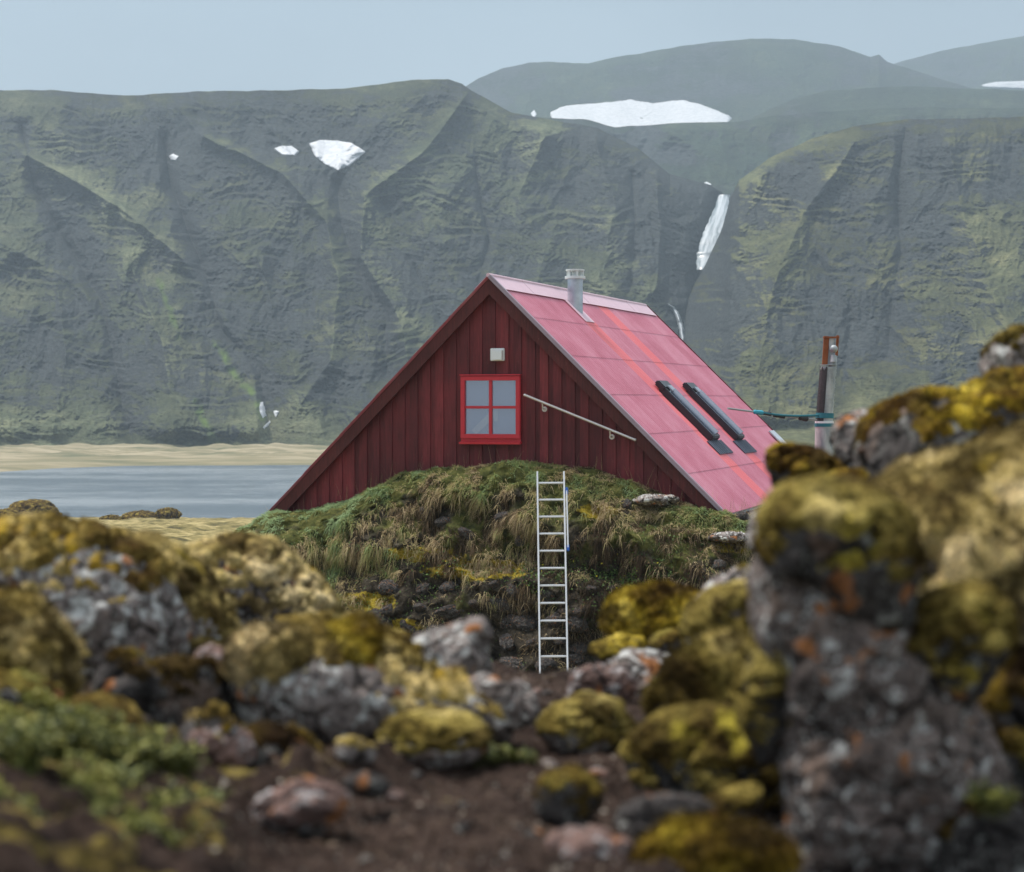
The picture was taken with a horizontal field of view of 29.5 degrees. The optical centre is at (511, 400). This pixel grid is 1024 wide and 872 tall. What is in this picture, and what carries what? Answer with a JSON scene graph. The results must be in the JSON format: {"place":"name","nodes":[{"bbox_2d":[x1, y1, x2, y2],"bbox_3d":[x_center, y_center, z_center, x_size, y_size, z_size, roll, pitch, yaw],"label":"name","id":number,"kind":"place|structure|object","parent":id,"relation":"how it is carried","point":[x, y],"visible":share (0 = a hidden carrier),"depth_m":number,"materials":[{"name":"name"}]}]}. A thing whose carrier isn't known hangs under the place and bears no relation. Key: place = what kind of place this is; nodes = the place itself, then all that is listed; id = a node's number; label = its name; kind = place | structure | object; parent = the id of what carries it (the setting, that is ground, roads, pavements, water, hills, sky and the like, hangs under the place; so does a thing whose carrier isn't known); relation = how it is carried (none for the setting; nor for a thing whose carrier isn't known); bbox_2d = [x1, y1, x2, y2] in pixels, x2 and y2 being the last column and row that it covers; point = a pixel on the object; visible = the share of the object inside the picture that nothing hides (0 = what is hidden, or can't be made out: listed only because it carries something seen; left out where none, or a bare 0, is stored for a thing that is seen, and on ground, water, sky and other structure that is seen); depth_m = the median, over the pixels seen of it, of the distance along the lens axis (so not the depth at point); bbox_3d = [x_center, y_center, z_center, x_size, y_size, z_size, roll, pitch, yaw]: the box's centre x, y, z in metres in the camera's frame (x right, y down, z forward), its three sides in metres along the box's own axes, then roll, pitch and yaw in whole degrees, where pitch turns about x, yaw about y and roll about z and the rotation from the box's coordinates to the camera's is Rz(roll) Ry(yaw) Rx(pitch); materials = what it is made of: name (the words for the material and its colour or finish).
{"place":"outdoors","nodes":[
{"label":"outdoors","id":0,"kind":"place"},
{"bbox_2d":[0,465,310,517],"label":"lake","id":1,"kind":"structure","parent":0,"point":[224,491],"depth_m":355.38,"materials":[{"name":"liquid"}]},
{"bbox_2d":[0,442,328,545],"bbox_3d":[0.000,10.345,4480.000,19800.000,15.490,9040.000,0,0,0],"label":"ground","id":2,"kind":"structure","parent":0,"point":[182,530],"depth_m":513.19,"materials":[{"name":"sand"}]},
{"bbox_2d":[8,499,62,514],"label":"shore rock","id":3,"kind":"object","parent":2,"relation":"on","point":[35,505],"visible":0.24,"depth_m":203.42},
{"bbox_2d":[122,510,154,517],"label":"shore rock","id":4,"kind":"object","parent":2,"relation":"on","point":[140,514],"visible":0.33,"depth_m":236.78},
{"bbox_2d":[154,507,181,518],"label":"shore rock","id":5,"kind":"object","parent":2,"relation":"on","point":[167,513],"visible":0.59,"depth_m":224.08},
{"bbox_2d":[0,79,730,446],"bbox_3d":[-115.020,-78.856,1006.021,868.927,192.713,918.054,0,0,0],"label":"hillside","id":6,"kind":"structure","parent":0,"point":[226,273],"depth_m":895.37,"materials":[{"name":"green plant"}]},
{"bbox_2d":[309,140,364,169],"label":"snow patch","id":7,"kind":"object","parent":6,"relation":"on","point":[337,155],"visible":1,"depth_m":978.33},
{"bbox_2d":[0,661,787,871],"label":"soil","id":8,"kind":"structure","parent":0,"point":[59,839],"depth_m":4.79,"materials":[{"name":"soil"}]},
{"bbox_2d":[0,681,19,708],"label":"stone","id":9,"kind":"object","parent":8,"relation":"on","point":[10,694],"visible":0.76,"depth_m":5.29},
{"bbox_2d":[0,669,46,707],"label":"mossy boulder","id":10,"kind":"object","parent":8,"relation":"on","point":[20,681],"visible":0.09,"depth_m":5.53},
{"bbox_2d":[0,720,58,773],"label":"leafy plant","id":11,"kind":"object","parent":8,"relation":"on","point":[12,743],"visible":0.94,"depth_m":4.48,"materials":[{"name":"green plant"}]},
{"bbox_2d":[0,713,80,760],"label":"leafy plant","id":12,"kind":"object","parent":8,"relation":"on","point":[59,743],"visible":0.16,"depth_m":4.90,"materials":[{"name":"green plant"}]},
{"bbox_2d":[0,582,87,699],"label":"mossy boulder","id":13,"kind":"object","parent":8,"relation":"on","point":[38,636],"visible":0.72,"depth_m":5.92,"materials":[{"name":"plant"}]},
{"bbox_2d":[31,680,64,710],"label":"stone","id":14,"kind":"object","parent":8,"relation":"on","point":[49,685],"visible":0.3,"depth_m":5.64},
{"bbox_2d":[18,706,104,760],"bbox_3d":[-1.163,0.852,5.004,0.235,0.132,0.225,0,0,0],"label":"leafy plant","id":15,"kind":"object","parent":8,"relation":"on","point":[80,737],"visible":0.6,"depth_m":4.98,"materials":[{"name":"green plant"}]},
{"bbox_2d":[39,701,126,745],"bbox_3d":[-1.167,0.881,5.301,0.241,0.124,0.257,0,0,0],"label":"leafy plant","id":16,"kind":"object","parent":8,"relation":"on","point":[114,723],"visible":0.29,"depth_m":5.31,"materials":[{"name":"green plant"}]},
{"bbox_2d":[80,645,94,683],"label":"stone","id":17,"kind":"object","parent":8,"relation":"on","point":[88,665],"visible":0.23,"depth_m":6.47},
{"bbox_2d":[0,510,194,676],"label":"mossy boulder","id":18,"kind":"object","parent":8,"relation":"on","point":[105,587],"visible":0.69,"depth_m":6.90,"materials":[{"name":"stone"}]},
{"bbox_2d":[67,691,145,739],"bbox_3d":[-1.193,0.957,5.601,0.270,0.238,0.249,0,0,0],"label":"moss hummock","id":19,"kind":"object","parent":8,"relation":"on","point":[101,700],"visible":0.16,"depth_m":5.58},
{"bbox_2d":[64,756,152,789],"bbox_3d":[-0.989,0.907,4.702,0.237,0.096,0.258,0,0,0],"label":"leafy plant","id":20,"kind":"object","parent":8,"relation":"on","point":[130,781],"visible":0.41,"depth_m":4.69,"materials":[{"name":"green plant"}]},
{"bbox_2d":[0,668,233,848],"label":"creeping leaves","id":21,"kind":"object","parent":8,"relation":"on","point":[87,784],"visible":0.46,"depth_m":4.52,"materials":[{"name":"green plant"}]},
{"bbox_2d":[88,646,167,715],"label":"mossy boulder","id":22,"kind":"object","parent":8,"relation":"on","point":[134,675],"visible":0.66,"depth_m":6.22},
{"bbox_2d":[92,726,166,774],"bbox_3d":[-1.006,0.914,5.101,0.210,0.117,0.215,0,0,0],"label":"leafy plant","id":23,"kind":"object","parent":8,"relation":"on","point":[148,754],"visible":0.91,"depth_m":5.07,"materials":[{"name":"green plant"}]},
{"bbox_2d":[139,779,189,808],"bbox_3d":[-0.896,0.986,4.794,0.212,0.087,0.201,0,0,0],"label":"leafy plant","id":24,"kind":"object","parent":8,"relation":"on","point":[175,792],"visible":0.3,"depth_m":4.84,"materials":[{"name":"green plant"}]},
{"bbox_2d":[109,527,241,656],"bbox_3d":[-1.328,0.792,7.499,0.597,0.624,0.629,0,0,0],"label":"mossy boulder","id":25,"kind":"object","parent":8,"relation":"on","point":[204,597],"visible":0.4,"depth_m":7.35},
{"bbox_2d":[152,741,205,778],"bbox_3d":[-0.901,0.956,5.193,0.170,0.102,0.182,0,0,0],"label":"leafy plant","id":26,"kind":"object","parent":8,"relation":"on","point":[183,761],"visible":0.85,"depth_m":5.17,"materials":[{"name":"green plant"}]},
{"bbox_2d":[150,654,235,730],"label":"mossy boulder","id":27,"kind":"object","parent":8,"relation":"on","point":[193,683],"visible":0.47,"depth_m":6.28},
{"bbox_2d":[193,643,225,660],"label":"lava rock","id":28,"kind":"object","parent":27,"relation":"on","point":[212,649],"visible":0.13,"depth_m":6.47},
{"bbox_2d":[191,783,227,804],"bbox_3d":[-0.800,1.028,5.001,0.134,0.083,0.158,0,0,0],"label":"leafy plant","id":29,"kind":"object","parent":8,"relation":"on","point":[214,795],"visible":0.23,"depth_m":5.02,"materials":[{"name":"green plant"}]},
{"bbox_2d":[179,700,243,742],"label":"lava rock","id":30,"kind":"object","parent":8,"relation":"on","point":[213,715],"visible":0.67,"depth_m":5.76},
{"bbox_2d":[184,721,256,767],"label":"stone","id":31,"kind":"object","parent":8,"relation":"on","point":[239,751],"visible":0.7,"depth_m":5.72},
{"bbox_2d":[187,531,350,626],"bbox_3d":[-1.100,0.925,8.584,0.820,0.698,0.695,0,0,0],"label":"mossy boulder","id":32,"kind":"object","parent":8,"relation":"on","point":[260,577],"visible":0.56,"depth_m":8.37,"materials":[{"name":"plant"}]},
{"bbox_2d":[244,721,321,767],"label":"mossy boulder","id":33,"kind":"object","parent":8,"relation":"on","point":[273,740],"visible":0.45,"depth_m":5.83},
{"bbox_2d":[249,775,350,834],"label":"lava rock","id":34,"kind":"object","parent":8,"relation":"on","point":[303,804],"visible":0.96,"depth_m":4.94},
{"bbox_2d":[299,825,330,838],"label":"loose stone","id":35,"kind":"object","parent":8,"relation":"on","point":[323,831],"visible":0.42,"depth_m":5.04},
{"bbox_2d":[335,735,377,766],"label":"stone","id":36,"kind":"object","parent":8,"relation":"on","point":[353,749],"visible":1,"depth_m":5.68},
{"bbox_2d":[344,771,391,799],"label":"lava rock","id":37,"kind":"object","parent":8,"relation":"on","point":[369,785],"visible":0.99,"depth_m":5.17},
{"bbox_2d":[228,607,512,743],"bbox_3d":[-0.474,0.929,6.484,0.953,0.479,0.652,0,0,0],"label":"mossy boulder","id":38,"kind":"object","parent":8,"relation":"on","point":[325,697],"visible":0.66,"depth_m":6.22,"materials":[{"name":"stone"}]},
{"bbox_2d":[218,616,323,696],"bbox_3d":[-0.750,0.831,6.351,0.429,0.258,0.342,0,0,0],"label":"moss hummock","id":39,"kind":"object","parent":38,"relation":"on","point":[271,650],"visible":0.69,"depth_m":6.26,"materials":[{"name":"plant"}]},
{"bbox_2d":[312,611,387,666],"bbox_3d":[-0.547,0.826,6.356,0.322,0.277,0.316,0,0,0],"label":"moss hummock","id":40,"kind":"object","parent":38,"relation":"on","point":[348,629],"visible":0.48,"depth_m":6.29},
{"bbox_2d":[382,788,405,801],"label":"loose stone","id":41,"kind":"object","parent":8,"relation":"on","point":[396,794],"visible":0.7,"depth_m":5.44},
{"bbox_2d":[376,703,493,768],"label":"mossy boulder","id":42,"kind":"object","parent":8,"relation":"on","point":[439,736],"visible":0.93,"depth_m":6.01,"materials":[{"name":"plant"}]},
{"bbox_2d":[413,616,493,677],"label":"lava rock","id":43,"kind":"object","parent":8,"relation":"on","point":[464,641],"visible":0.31,"depth_m":6.92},
{"bbox_2d":[469,672,520,745],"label":"lava rock","id":44,"kind":"object","parent":8,"relation":"on","point":[493,688],"visible":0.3,"depth_m":6.51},
{"bbox_2d":[472,740,519,768],"bbox_3d":[-0.066,1.104,6.103,0.185,0.085,0.183,0,0,0],"label":"leafy plant","id":45,"kind":"object","parent":8,"relation":"on","point":[492,754],"visible":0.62,"depth_m":6.08,"materials":[{"name":"green plant"}]},
{"bbox_2d":[499,746,538,765],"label":"leafy plant","id":46,"kind":"object","parent":8,"relation":"on","point":[518,758],"visible":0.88,"depth_m":6.08,"materials":[{"name":"green plant"}]},
{"bbox_2d":[506,678,539,727],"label":"lava rock","id":47,"kind":"object","parent":8,"relation":"on","point":[525,695],"visible":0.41,"depth_m":6.96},
{"bbox_2d":[532,762,605,828],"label":"mossy boulder","id":48,"kind":"object","parent":8,"relation":"on","point":[570,794],"visible":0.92,"depth_m":5.14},
{"bbox_2d":[535,690,638,753],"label":"mossy boulder","id":49,"kind":"object","parent":8,"relation":"on","point":[586,722],"visible":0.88,"depth_m":6.51,"materials":[{"name":"plant"}]},
{"bbox_2d":[546,825,633,861],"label":"lava rock","id":50,"kind":"object","parent":8,"relation":"on","point":[589,841],"visible":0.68,"depth_m":4.64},
{"bbox_2d":[565,663,636,701],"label":"lava rock","id":51,"kind":"object","parent":8,"relation":"on","point":[610,680],"visible":0.7,"depth_m":7.53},
{"bbox_2d":[588,632,647,662],"bbox_3d":[0.482,1.130,8.801,0.274,0.166,0.215,0,0,0],"label":"moss hummock","id":52,"kind":"object","parent":8,"relation":"on","point":[605,649],"visible":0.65,"depth_m":8.74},
{"bbox_2d":[605,647,667,695],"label":"lava rock","id":53,"kind":"object","parent":8,"relation":"on","point":[639,665],"visible":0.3,"depth_m":7.92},
{"bbox_2d":[597,577,701,640],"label":"mossy boulder","id":54,"kind":"object","parent":8,"relation":"on","point":[647,610],"visible":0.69,"depth_m":8.88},
{"bbox_2d":[613,792,715,838],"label":"lava rock","id":55,"kind":"object","parent":8,"relation":"on","point":[635,817],"visible":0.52,"depth_m":4.93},
{"bbox_2d":[648,628,684,652],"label":"stone","id":56,"kind":"object","parent":8,"relation":"on","point":[665,640],"visible":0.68,"depth_m":8.72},
{"bbox_2d":[639,623,748,716],"bbox_3d":[0.686,0.909,6.005,0.601,0.449,0.466,0,0,0],"label":"mossy boulder","id":57,"kind":"object","parent":8,"relation":"on","point":[704,667],"visible":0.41,"depth_m":5.89,"materials":[{"name":"plant"}]},
{"bbox_2d":[679,577,750,644],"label":"mossy boulder","id":58,"kind":"object","parent":57,"relation":"on","point":[714,607],"visible":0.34,"depth_m":6.18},
{"bbox_2d":[617,700,782,812],"bbox_3d":[0.591,1.082,5.694,0.563,0.415,0.489,0,0,0],"label":"mossy boulder","id":59,"kind":"object","parent":8,"relation":"on","point":[702,749],"visible":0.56,"depth_m":5.54,"materials":[{"name":"plant"}]},
{"bbox_2d":[628,806,808,871],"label":"mossy boulder","id":60,"kind":"object","parent":8,"relation":"on","point":[705,841],"visible":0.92,"depth_m":4.53,"materials":[{"name":"plant"}]},
{"bbox_2d":[695,562,749,597],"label":"mossy boulder","id":61,"kind":"object","parent":8,"relation":"on","point":[735,572],"visible":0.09,"depth_m":7.74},
{"bbox_2d":[703,781,763,820],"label":"stone","id":62,"kind":"object","parent":8,"relation":"on","point":[743,799],"visible":0.66,"depth_m":5.40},
{"bbox_2d":[746,509,756,556],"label":"mossy boulder","id":63,"kind":"object","parent":8,"relation":"on","point":[751,534],"visible":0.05,"depth_m":7.91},
{"bbox_2d":[764,441,845,486],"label":"mossy boulder","id":64,"kind":"object","parent":8,"relation":"on","point":[784,460],"visible":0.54,"depth_m":7.70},
{"bbox_2d":[828,408,866,467],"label":"mossy boulder","id":65,"kind":"object","parent":8,"relation":"on","point":[841,439],"visible":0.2,"depth_m":8.50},
{"bbox_2d":[828,467,868,479],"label":"mossy boulder","id":66,"kind":"object","parent":8,"relation":"on","point":[855,472],"visible":0.09,"depth_m":7.35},
{"bbox_2d":[744,555,1022,871],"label":"lava rock","id":67,"kind":"object","parent":8,"relation":"on","point":[889,749],"visible":0.72,"depth_m":4.80,"materials":[{"name":"stone"}]},
{"bbox_2d":[731,628,792,767],"bbox_3d":[0.683,0.742,5.047,0.227,0.423,0.336,0,0,0],"label":"mossy boulder","id":68,"kind":"object","parent":67,"relation":"on","point":[758,694],"visible":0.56,"depth_m":4.94,"materials":[{"name":"plant"}]},
{"bbox_2d":[751,472,927,632],"bbox_3d":[0.836,0.404,4.951,0.450,0.449,0.447,0,0,0],"label":"mossy boulder","id":69,"kind":"object","parent":67,"relation":"on","point":[848,547],"visible":0.89,"depth_m":4.80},
{"bbox_2d":[906,579,1021,710],"bbox_3d":[1.120,0.620,4.947,0.339,0.336,0.325,0,0,0],"label":"mossy boulder","id":70,"kind":"object","parent":67,"relation":"on","point":[962,642],"visible":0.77,"depth_m":4.83,"materials":[{"name":"plant"}]},
{"bbox_2d":[876,447,939,475],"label":"rock","id":71,"kind":"object","parent":8,"relation":"on","point":[907,458],"depth_m":6.42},
{"bbox_2d":[852,365,1023,477],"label":"mossy boulder","id":72,"kind":"object","parent":8,"relation":"on","point":[914,421],"visible":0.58,"depth_m":7.21,"materials":[{"name":"plant"}]},
{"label":"mossy boulder","id":73,"kind":"object","parent":72,"relation":"on","visible":0},
{"bbox_2d":[978,323,1023,376],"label":"mossy boulder","id":74,"kind":"object","parent":73,"relation":"on","point":[1005,347],"visible":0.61,"depth_m":7.71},
{"bbox_2d":[864,415,1023,643],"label":"mossy boulder","id":75,"kind":"object","parent":8,"relation":"on","point":[974,529],"visible":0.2,"depth_m":5.43,"materials":[{"name":"plant"}]},
{"bbox_2d":[923,429,1023,489],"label":"mossy boulder","id":76,"kind":"object","parent":75,"relation":"on","point":[963,461],"visible":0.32,"depth_m":5.67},
{"bbox_2d":[932,788,1023,871],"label":"mossy boulder","id":77,"kind":"object","parent":8,"relation":"on","point":[970,840],"visible":0.81,"depth_m":4.70,"materials":[{"name":"stone"}]},
{"bbox_2d":[962,776,1022,819],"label":"leafy plant","id":78,"kind":"object","parent":8,"relation":"on","point":[993,799],"visible":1,"depth_m":4.59,"materials":[{"name":"green plant"}]},
{"bbox_2d":[978,643,1023,799],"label":"mossy boulder","id":79,"kind":"object","parent":8,"relation":"on","point":[1001,704],"visible":0.15,"depth_m":5.24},
{"bbox_2d":[232,457,752,672],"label":"turf bank","id":80,"kind":"structure","parent":0,"point":[403,598],"depth_m":31.70,"materials":[{"name":"plant"}]},
{"bbox_2d":[377,579,399,595],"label":"bank stone","id":81,"kind":"object","parent":80,"relation":"on","point":[387,587],"visible":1,"depth_m":31.83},
{"bbox_2d":[434,604,464,619],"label":"bank stone","id":82,"kind":"object","parent":80,"relation":"on","point":[448,612],"visible":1,"depth_m":31.38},
{"bbox_2d":[439,581,459,593],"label":"bank stone","id":83,"kind":"object","parent":80,"relation":"on","point":[448,587],"visible":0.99,"depth_m":31.64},
{"bbox_2d":[486,596,509,612],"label":"bank stone","id":84,"kind":"object","parent":80,"relation":"on","point":[503,602],"visible":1,"depth_m":31.23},
{"bbox_2d":[259,511,738,669],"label":"ground herbs","id":85,"kind":"object","parent":80,"relation":"on","point":[596,572],"visible":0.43,"depth_m":31.18,"materials":[{"name":"green plant"}]},
{"bbox_2d":[499,633,515,650],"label":"bank stone","id":86,"kind":"object","parent":80,"relation":"on","point":[506,640],"visible":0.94,"depth_m":30.95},
{"bbox_2d":[499,656,524,669],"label":"bank stone","id":87,"kind":"object","parent":80,"relation":"on","point":[513,662],"visible":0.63,"depth_m":30.59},
{"bbox_2d":[270,446,763,512],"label":"dry stalks","id":88,"kind":"object","parent":80,"relation":"on","point":[564,466],"visible":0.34,"depth_m":32.69,"materials":[{"name":"beige plant"}]},
{"bbox_2d":[309,531,728,668],"bbox_3d":[0.762,3.520,34.249,17.055,2.886,10.205,0,0,5],"label":"bank fringe","id":89,"kind":"object","parent":80,"relation":"on","point":[495,573],"visible":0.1,"depth_m":31.50,"materials":[{"name":"green plant"}]},
{"bbox_2d":[511,615,537,630],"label":"bank stone","id":90,"kind":"object","parent":80,"relation":"on","point":[522,623],"visible":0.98,"depth_m":31.05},
{"bbox_2d":[534,658,557,672],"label":"bank stone","id":91,"kind":"object","parent":80,"relation":"on","point":[548,664],"visible":0.7,"depth_m":30.33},
{"bbox_2d":[536,471,569,672],"bbox_3d":[0.647,2.680,30.392,0.512,3.125,1.372,0,0,0],"label":"ladder","id":92,"kind":"object","parent":80,"relation":"on","point":[565,491],"visible":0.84,"depth_m":30.41,"materials":[{"name":"metal"}]},
{"bbox_2d":[565,653,585,666],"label":"bank stone","id":93,"kind":"object","parent":80,"relation":"on","point":[574,659],"visible":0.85,"depth_m":30.63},
{"bbox_2d":[563,616,588,632],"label":"bank stone","id":94,"kind":"object","parent":80,"relation":"on","point":[572,622],"visible":0.89,"depth_m":30.66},
{"bbox_2d":[632,494,678,505],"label":"stone slab","id":95,"kind":"structure","parent":80,"relation":"on","point":[655,499],"depth_m":31.53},
{"bbox_2d":[708,531,747,542],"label":"stone slab","id":96,"kind":"structure","parent":80,"relation":"on","point":[730,537],"depth_m":30.88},
{"bbox_2d":[0,0,1023,94],"label":"sky","id":97,"kind":"structure","parent":0,"point":[109,47],"materials":[{"name":"blue"}]},
{"bbox_2d":[466,39,971,121],"bbox_3d":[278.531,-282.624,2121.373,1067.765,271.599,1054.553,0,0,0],"label":"mountain","id":98,"kind":"structure","parent":0,"point":[741,80],"depth_m":2131.19,"materials":[{"name":"grey plant"}]},
{"bbox_2d":[550,99,731,126],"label":"snow patch","id":99,"kind":"object","parent":98,"relation":"on","point":[629,112],"visible":0.62,"depth_m":1988.97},
{"bbox_2d":[539,107,1023,196],"bbox_3d":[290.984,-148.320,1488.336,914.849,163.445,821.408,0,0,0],"label":"plateau","id":100,"kind":"structure","parent":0,"point":[724,157],"depth_m":1435.23,"materials":[{"name":"grey plant"}]},
{"bbox_2d":[683,116,1023,453],"bbox_3d":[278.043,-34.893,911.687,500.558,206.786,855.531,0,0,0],"label":"hillside","id":101,"kind":"structure","parent":0,"point":[890,254],"depth_m":785.97,"materials":[{"name":"green plant"}]},
{"bbox_2d":[696,195,729,269],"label":"snow patch","id":102,"kind":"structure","parent":101,"relation":"on","point":[712,231],"depth_m":980.77,"materials":[{"name":"snow"}]},
{"bbox_2d":[750,86,1023,119],"bbox_3d":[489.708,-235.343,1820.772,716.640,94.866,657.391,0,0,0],"label":"back moor","id":103,"kind":"structure","parent":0,"point":[873,98],"depth_m":1698.64,"materials":[{"name":"grey plant"}]},
{"bbox_2d":[895,36,1023,89],"bbox_3d":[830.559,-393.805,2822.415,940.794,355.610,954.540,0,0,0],"label":"mountain","id":104,"kind":"structure","parent":0,"point":[976,66],"depth_m":2820.43,"materials":[{"name":"grey plant"}]},
{"bbox_2d":[982,81,1023,88],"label":"snow patch","id":105,"kind":"object","parent":104,"relation":"on","point":[1013,85],"visible":1,"depth_m":2724.55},
{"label":"cabin terrace","id":106,"kind":"structure","parent":0,"visible":0},
{"bbox_2d":[269,269,783,513],"bbox_3d":[1.383,-0.017,38.274,8.291,4.933,11.272,0,0,18],"label":"cabin","id":107,"kind":"object","parent":106,"relation":"on","point":[511,367],"visible":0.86,"depth_m":33.45,"materials":[{"name":"wood"}]},
{"bbox_2d":[459,374,521,444],"bbox_3d":[-0.370,0.141,33.052,1.093,1.189,0.132,0,0,18],"label":"window","id":108,"kind":"structure","parent":107,"relation":"in","point":[490,404],"depth_m":33.07,"materials":[{"name":"red paint"}]},
{"bbox_2d":[814,335,839,453],"bbox_3d":[6.458,1.342,39.998,0.560,5.392,0.405,0,0,0],"label":"metal post","id":109,"kind":"object","parent":106,"relation":"on","point":[823,423],"visible":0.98,"depth_m":39.86,"materials":[{"name":"metal"}]},
{"bbox_2d":[727,407,816,421],"bbox_3d":[5.287,0.274,39.261,2.408,0.296,0.114,0,0,-34],"label":"rope","id":110,"kind":"object","parent":109,"relation":"attached to","point":[761,412],"visible":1,"depth_m":39.10,"materials":[{"name":"blue fabric"}]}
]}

